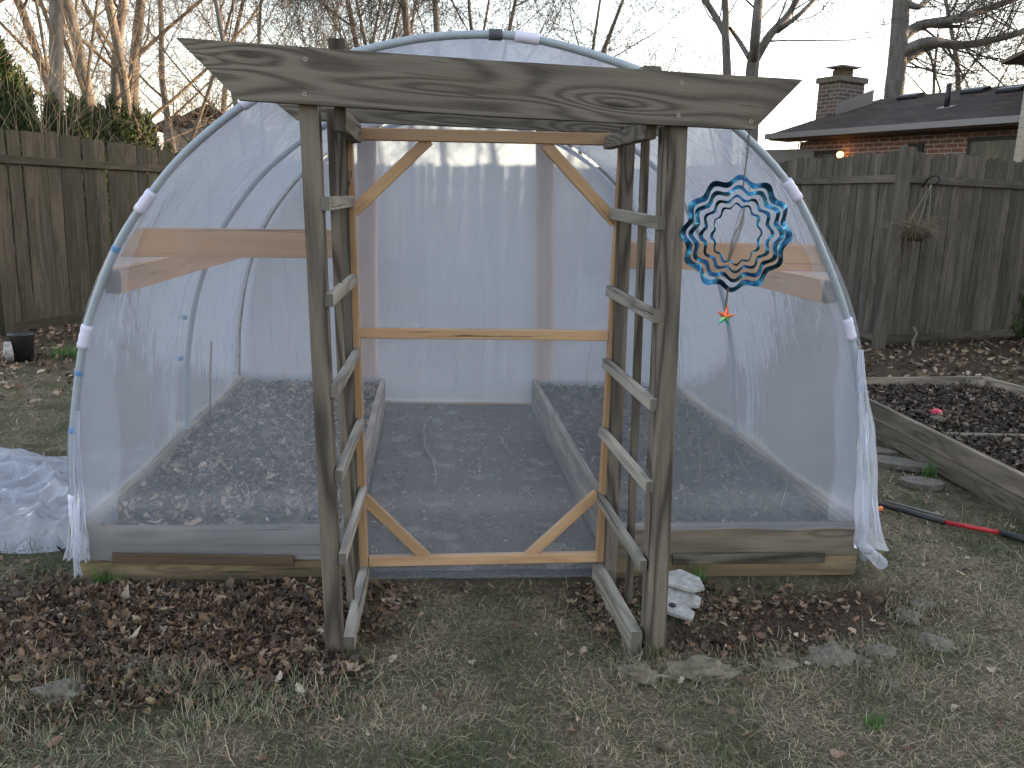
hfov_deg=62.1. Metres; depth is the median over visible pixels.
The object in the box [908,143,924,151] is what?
window
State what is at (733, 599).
leaf scatter
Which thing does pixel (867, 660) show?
stone
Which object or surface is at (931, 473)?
grass tuft
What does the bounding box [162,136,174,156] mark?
evergreen tree
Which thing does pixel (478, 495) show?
path debris
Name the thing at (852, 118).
brick house
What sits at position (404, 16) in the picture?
bare tree
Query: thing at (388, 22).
bare tree
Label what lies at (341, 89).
garden arbor
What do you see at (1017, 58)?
house
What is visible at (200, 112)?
bare tree
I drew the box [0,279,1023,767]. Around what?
ground
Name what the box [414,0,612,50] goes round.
bare tree
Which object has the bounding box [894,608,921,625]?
stone
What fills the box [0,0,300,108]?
bare tree
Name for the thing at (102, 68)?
bare tree
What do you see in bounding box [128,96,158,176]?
evergreen tree
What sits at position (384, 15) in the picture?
bare tree
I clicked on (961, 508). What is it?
yard grass
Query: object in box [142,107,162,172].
evergreen tree
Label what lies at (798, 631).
soil crumbs
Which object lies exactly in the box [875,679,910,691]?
stone
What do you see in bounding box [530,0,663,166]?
bare tree
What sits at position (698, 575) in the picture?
grass tuft
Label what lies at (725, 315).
wind spinner
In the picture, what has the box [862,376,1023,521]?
raised bed
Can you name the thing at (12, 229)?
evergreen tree
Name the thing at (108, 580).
grass tuft
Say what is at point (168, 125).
bare tree
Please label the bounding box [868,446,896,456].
paving slab
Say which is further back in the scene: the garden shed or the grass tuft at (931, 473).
the garden shed
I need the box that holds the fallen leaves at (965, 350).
[0,313,1023,402]
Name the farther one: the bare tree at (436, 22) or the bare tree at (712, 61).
the bare tree at (712, 61)
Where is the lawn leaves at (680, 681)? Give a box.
[0,469,1023,767]
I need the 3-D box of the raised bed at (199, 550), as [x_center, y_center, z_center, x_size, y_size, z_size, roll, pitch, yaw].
[-1.399,0.393,5.113,1.113,0.254,3.212,1,12,-6]
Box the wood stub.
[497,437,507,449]
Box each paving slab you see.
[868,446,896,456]
[868,453,936,472]
[899,475,944,490]
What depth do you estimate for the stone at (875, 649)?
3.17 m
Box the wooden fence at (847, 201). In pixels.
[775,151,898,341]
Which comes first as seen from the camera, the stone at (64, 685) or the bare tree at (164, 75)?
the stone at (64, 685)
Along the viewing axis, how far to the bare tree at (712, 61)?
44.66 m
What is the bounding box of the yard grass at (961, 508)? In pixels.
[0,339,1023,571]
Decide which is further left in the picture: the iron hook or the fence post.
the fence post
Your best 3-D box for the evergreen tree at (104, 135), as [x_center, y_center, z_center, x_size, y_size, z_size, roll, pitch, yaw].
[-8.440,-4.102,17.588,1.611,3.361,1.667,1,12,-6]
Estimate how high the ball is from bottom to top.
0.094 m
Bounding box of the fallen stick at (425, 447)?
[422,423,436,487]
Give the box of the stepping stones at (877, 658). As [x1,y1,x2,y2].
[0,580,993,737]
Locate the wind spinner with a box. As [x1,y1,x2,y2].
[680,131,792,325]
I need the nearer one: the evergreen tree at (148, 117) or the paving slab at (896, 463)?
the paving slab at (896, 463)
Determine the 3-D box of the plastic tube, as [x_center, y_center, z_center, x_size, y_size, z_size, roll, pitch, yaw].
[1.648,0.781,3.888,0.232,0.184,0.059,-8,16,-39]
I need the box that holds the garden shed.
[175,104,225,136]
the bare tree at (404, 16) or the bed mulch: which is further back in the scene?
the bare tree at (404, 16)
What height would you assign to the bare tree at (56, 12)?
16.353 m
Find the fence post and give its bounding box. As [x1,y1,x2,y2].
[871,146,914,350]
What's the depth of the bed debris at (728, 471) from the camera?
4.72 m
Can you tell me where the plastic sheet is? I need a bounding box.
[0,447,68,553]
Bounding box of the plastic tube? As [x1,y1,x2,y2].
[856,540,887,568]
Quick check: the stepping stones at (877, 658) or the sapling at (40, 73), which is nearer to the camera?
the stepping stones at (877, 658)
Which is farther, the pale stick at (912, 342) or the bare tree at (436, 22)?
the bare tree at (436, 22)
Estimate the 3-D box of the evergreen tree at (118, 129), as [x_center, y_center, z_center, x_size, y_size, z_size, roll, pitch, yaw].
[-8.516,-4.400,18.271,1.749,3.653,1.654,-4,13,-26]
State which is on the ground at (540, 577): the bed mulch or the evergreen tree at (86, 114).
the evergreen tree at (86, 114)
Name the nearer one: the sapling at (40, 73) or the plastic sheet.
the plastic sheet
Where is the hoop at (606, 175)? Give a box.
[597,167,647,240]
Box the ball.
[928,408,942,413]
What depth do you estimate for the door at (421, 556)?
3.44 m
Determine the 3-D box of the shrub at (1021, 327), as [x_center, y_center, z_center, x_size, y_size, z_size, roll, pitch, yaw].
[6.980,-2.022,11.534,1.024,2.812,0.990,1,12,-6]
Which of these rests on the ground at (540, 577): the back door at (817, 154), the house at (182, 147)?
the house at (182, 147)
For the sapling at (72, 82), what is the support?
on the ground at (540, 577)
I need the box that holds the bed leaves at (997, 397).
[864,381,1023,472]
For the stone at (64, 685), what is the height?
0.081 m
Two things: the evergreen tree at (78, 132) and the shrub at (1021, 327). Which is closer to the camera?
the shrub at (1021, 327)
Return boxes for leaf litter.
[0,567,406,765]
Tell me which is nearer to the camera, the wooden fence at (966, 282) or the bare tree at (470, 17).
the wooden fence at (966, 282)
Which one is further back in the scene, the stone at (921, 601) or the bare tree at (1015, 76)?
the bare tree at (1015, 76)
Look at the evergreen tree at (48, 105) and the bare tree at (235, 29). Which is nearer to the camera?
the evergreen tree at (48, 105)
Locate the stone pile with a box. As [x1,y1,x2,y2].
[667,569,704,621]
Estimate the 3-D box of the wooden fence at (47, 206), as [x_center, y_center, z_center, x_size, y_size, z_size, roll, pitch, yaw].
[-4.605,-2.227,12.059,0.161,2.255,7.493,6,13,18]
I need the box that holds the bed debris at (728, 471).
[540,383,832,521]
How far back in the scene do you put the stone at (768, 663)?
3.08 m
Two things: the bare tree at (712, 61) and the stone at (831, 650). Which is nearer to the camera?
the stone at (831, 650)
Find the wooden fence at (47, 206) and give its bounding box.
[0,127,301,335]
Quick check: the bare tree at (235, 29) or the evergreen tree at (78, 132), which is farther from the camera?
the bare tree at (235, 29)
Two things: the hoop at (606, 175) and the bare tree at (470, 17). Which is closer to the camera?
the hoop at (606, 175)
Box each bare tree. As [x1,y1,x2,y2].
[0,0,177,120]
[0,0,184,101]
[0,0,188,43]
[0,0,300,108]
[1,0,252,150]
[2,0,179,143]
[5,0,358,142]
[21,0,336,151]
[23,0,307,157]
[32,0,202,119]
[39,0,63,122]
[79,0,473,173]
[82,0,235,116]
[112,0,347,117]
[129,0,450,121]
[148,0,431,154]
[149,0,338,146]
[191,0,475,106]
[227,0,414,157]
[228,0,429,46]
[240,0,481,48]
[317,0,537,47]
[355,0,582,43]
[358,0,430,36]
[413,0,458,32]
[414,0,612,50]
[431,0,616,37]
[487,0,698,148]
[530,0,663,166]
[575,0,703,150]
[662,0,781,74]
[675,31,765,131]
[728,0,918,141]
[837,0,1021,96]
[855,0,1023,98]
[873,0,1023,99]
[951,0,1023,87]
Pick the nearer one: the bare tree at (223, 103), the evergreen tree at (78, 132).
the evergreen tree at (78, 132)
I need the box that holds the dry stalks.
[174,345,792,512]
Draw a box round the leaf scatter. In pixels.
[360,577,903,720]
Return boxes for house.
[154,115,189,151]
[764,64,1023,211]
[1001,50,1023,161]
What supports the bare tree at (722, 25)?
on the ground at (540, 577)
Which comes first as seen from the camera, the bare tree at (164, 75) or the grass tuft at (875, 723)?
the grass tuft at (875, 723)
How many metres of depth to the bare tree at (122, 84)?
19.35 m
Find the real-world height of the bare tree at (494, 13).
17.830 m
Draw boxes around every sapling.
[0,0,46,253]
[0,0,97,207]
[0,5,151,224]
[2,0,153,193]
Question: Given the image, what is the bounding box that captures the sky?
[0,0,1023,166]
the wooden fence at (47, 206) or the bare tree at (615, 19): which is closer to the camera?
the wooden fence at (47, 206)
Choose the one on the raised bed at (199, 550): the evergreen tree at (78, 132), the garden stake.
the garden stake
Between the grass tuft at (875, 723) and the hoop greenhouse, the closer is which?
the grass tuft at (875, 723)
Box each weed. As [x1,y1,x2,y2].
[38,342,77,358]
[868,533,931,570]
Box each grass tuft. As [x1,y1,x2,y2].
[93,567,126,585]
[340,637,368,660]
[639,634,671,663]
[683,560,711,586]
[852,705,891,732]
[917,455,936,478]
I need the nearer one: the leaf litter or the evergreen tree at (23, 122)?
the leaf litter
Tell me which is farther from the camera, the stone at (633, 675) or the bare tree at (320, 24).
the bare tree at (320, 24)
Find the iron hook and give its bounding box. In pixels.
[922,175,940,187]
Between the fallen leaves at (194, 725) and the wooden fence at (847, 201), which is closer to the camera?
the fallen leaves at (194, 725)
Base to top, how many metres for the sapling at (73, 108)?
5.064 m
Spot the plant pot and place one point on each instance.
(18, 346)
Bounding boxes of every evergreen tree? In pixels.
[0,35,90,292]
[7,174,32,289]
[11,62,45,150]
[39,87,101,265]
[62,90,111,246]
[74,95,109,207]
[91,101,115,158]
[102,91,129,149]
[118,100,147,181]
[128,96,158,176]
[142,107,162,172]
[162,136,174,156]
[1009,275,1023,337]
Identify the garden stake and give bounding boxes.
[209,341,212,418]
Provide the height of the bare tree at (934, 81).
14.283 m
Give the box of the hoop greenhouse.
[63,28,886,578]
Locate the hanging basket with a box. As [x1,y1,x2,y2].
[880,185,953,250]
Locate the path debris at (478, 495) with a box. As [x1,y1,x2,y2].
[369,404,585,568]
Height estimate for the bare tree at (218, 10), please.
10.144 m
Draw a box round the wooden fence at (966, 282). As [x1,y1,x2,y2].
[886,152,1023,344]
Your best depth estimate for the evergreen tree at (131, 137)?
18.68 m
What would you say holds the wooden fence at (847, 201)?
on the ground at (540, 577)
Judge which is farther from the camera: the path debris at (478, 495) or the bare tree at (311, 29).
the bare tree at (311, 29)
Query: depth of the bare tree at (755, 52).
15.28 m
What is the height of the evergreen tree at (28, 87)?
3.541 m
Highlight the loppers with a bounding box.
[875,499,1023,542]
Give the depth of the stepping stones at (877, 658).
3.10 m
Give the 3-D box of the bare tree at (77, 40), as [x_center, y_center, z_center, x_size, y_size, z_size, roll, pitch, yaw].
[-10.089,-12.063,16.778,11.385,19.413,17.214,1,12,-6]
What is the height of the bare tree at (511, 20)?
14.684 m
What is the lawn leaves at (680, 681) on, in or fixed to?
on the ground at (540, 577)
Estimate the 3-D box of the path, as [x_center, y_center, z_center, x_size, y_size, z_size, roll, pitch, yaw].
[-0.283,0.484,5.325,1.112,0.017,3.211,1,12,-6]
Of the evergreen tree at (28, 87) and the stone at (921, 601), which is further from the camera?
the evergreen tree at (28, 87)
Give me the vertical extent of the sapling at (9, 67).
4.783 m
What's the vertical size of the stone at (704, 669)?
0.072 m
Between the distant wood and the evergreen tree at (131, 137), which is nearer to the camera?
the evergreen tree at (131, 137)
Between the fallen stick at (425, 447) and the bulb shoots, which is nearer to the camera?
the bulb shoots
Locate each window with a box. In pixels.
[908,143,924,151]
[966,135,1016,160]
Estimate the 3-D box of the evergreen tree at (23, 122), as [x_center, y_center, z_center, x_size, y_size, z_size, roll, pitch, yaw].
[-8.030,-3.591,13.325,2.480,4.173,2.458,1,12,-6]
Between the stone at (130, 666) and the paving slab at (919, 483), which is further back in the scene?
the paving slab at (919, 483)
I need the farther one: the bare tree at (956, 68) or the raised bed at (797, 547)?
the bare tree at (956, 68)
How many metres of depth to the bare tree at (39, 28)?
18.03 m
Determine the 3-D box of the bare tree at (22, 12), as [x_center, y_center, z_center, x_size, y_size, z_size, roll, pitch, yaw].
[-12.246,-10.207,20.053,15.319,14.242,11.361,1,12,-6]
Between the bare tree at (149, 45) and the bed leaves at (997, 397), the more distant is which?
the bare tree at (149, 45)
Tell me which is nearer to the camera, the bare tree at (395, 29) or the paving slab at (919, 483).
the paving slab at (919, 483)
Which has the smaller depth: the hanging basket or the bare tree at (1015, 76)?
the hanging basket
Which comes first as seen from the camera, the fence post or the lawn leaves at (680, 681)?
the lawn leaves at (680, 681)
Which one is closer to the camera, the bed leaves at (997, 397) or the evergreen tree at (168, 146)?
the bed leaves at (997, 397)
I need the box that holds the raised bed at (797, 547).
[531,380,860,577]
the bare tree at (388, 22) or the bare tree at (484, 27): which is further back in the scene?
the bare tree at (484, 27)
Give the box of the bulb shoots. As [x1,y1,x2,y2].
[87,560,112,583]
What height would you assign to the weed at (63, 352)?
0.186 m
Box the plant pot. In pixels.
[3,331,35,361]
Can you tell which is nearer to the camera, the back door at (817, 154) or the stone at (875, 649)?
the stone at (875, 649)
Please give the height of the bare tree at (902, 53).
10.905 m
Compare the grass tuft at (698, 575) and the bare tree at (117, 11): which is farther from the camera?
the bare tree at (117, 11)
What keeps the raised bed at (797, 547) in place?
on the ground at (540, 577)
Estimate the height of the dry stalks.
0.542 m
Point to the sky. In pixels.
(788, 59)
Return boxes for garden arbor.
[175,37,802,655]
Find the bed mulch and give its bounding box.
[102,378,378,524]
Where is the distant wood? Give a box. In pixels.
[30,24,799,165]
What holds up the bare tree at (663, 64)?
on the ground at (540, 577)
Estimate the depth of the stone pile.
3.49 m
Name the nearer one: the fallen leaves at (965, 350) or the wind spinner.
the wind spinner
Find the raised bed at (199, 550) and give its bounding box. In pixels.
[80,375,384,581]
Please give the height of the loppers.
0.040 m
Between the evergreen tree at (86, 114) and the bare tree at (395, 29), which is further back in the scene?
the bare tree at (395, 29)
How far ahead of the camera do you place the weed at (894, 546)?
4.18 m
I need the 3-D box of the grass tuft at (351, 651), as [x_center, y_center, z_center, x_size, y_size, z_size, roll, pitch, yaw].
[-0.574,0.946,3.009,0.168,0.106,0.131,6,13,17]
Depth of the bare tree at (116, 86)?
19.88 m
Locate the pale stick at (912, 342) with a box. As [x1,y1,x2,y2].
[911,327,917,351]
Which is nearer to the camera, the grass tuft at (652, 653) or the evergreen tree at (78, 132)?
the grass tuft at (652, 653)
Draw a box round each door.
[347,127,619,566]
[813,150,841,158]
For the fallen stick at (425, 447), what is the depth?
5.38 m
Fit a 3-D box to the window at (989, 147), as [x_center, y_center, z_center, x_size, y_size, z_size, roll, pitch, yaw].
[7.460,-2.567,13.347,0.115,2.550,0.983,-4,14,-27]
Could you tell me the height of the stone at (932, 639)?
0.062 m
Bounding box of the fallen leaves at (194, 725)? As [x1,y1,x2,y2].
[0,636,465,767]
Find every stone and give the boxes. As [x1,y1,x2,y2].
[29,678,87,708]
[122,661,146,671]
[616,663,661,687]
[660,654,742,683]
[759,657,798,672]
[800,641,856,669]
[853,654,872,669]
[859,643,897,662]
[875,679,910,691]
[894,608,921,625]
[909,598,934,607]
[916,632,957,652]
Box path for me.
[367,404,602,571]
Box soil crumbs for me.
[565,584,1001,671]

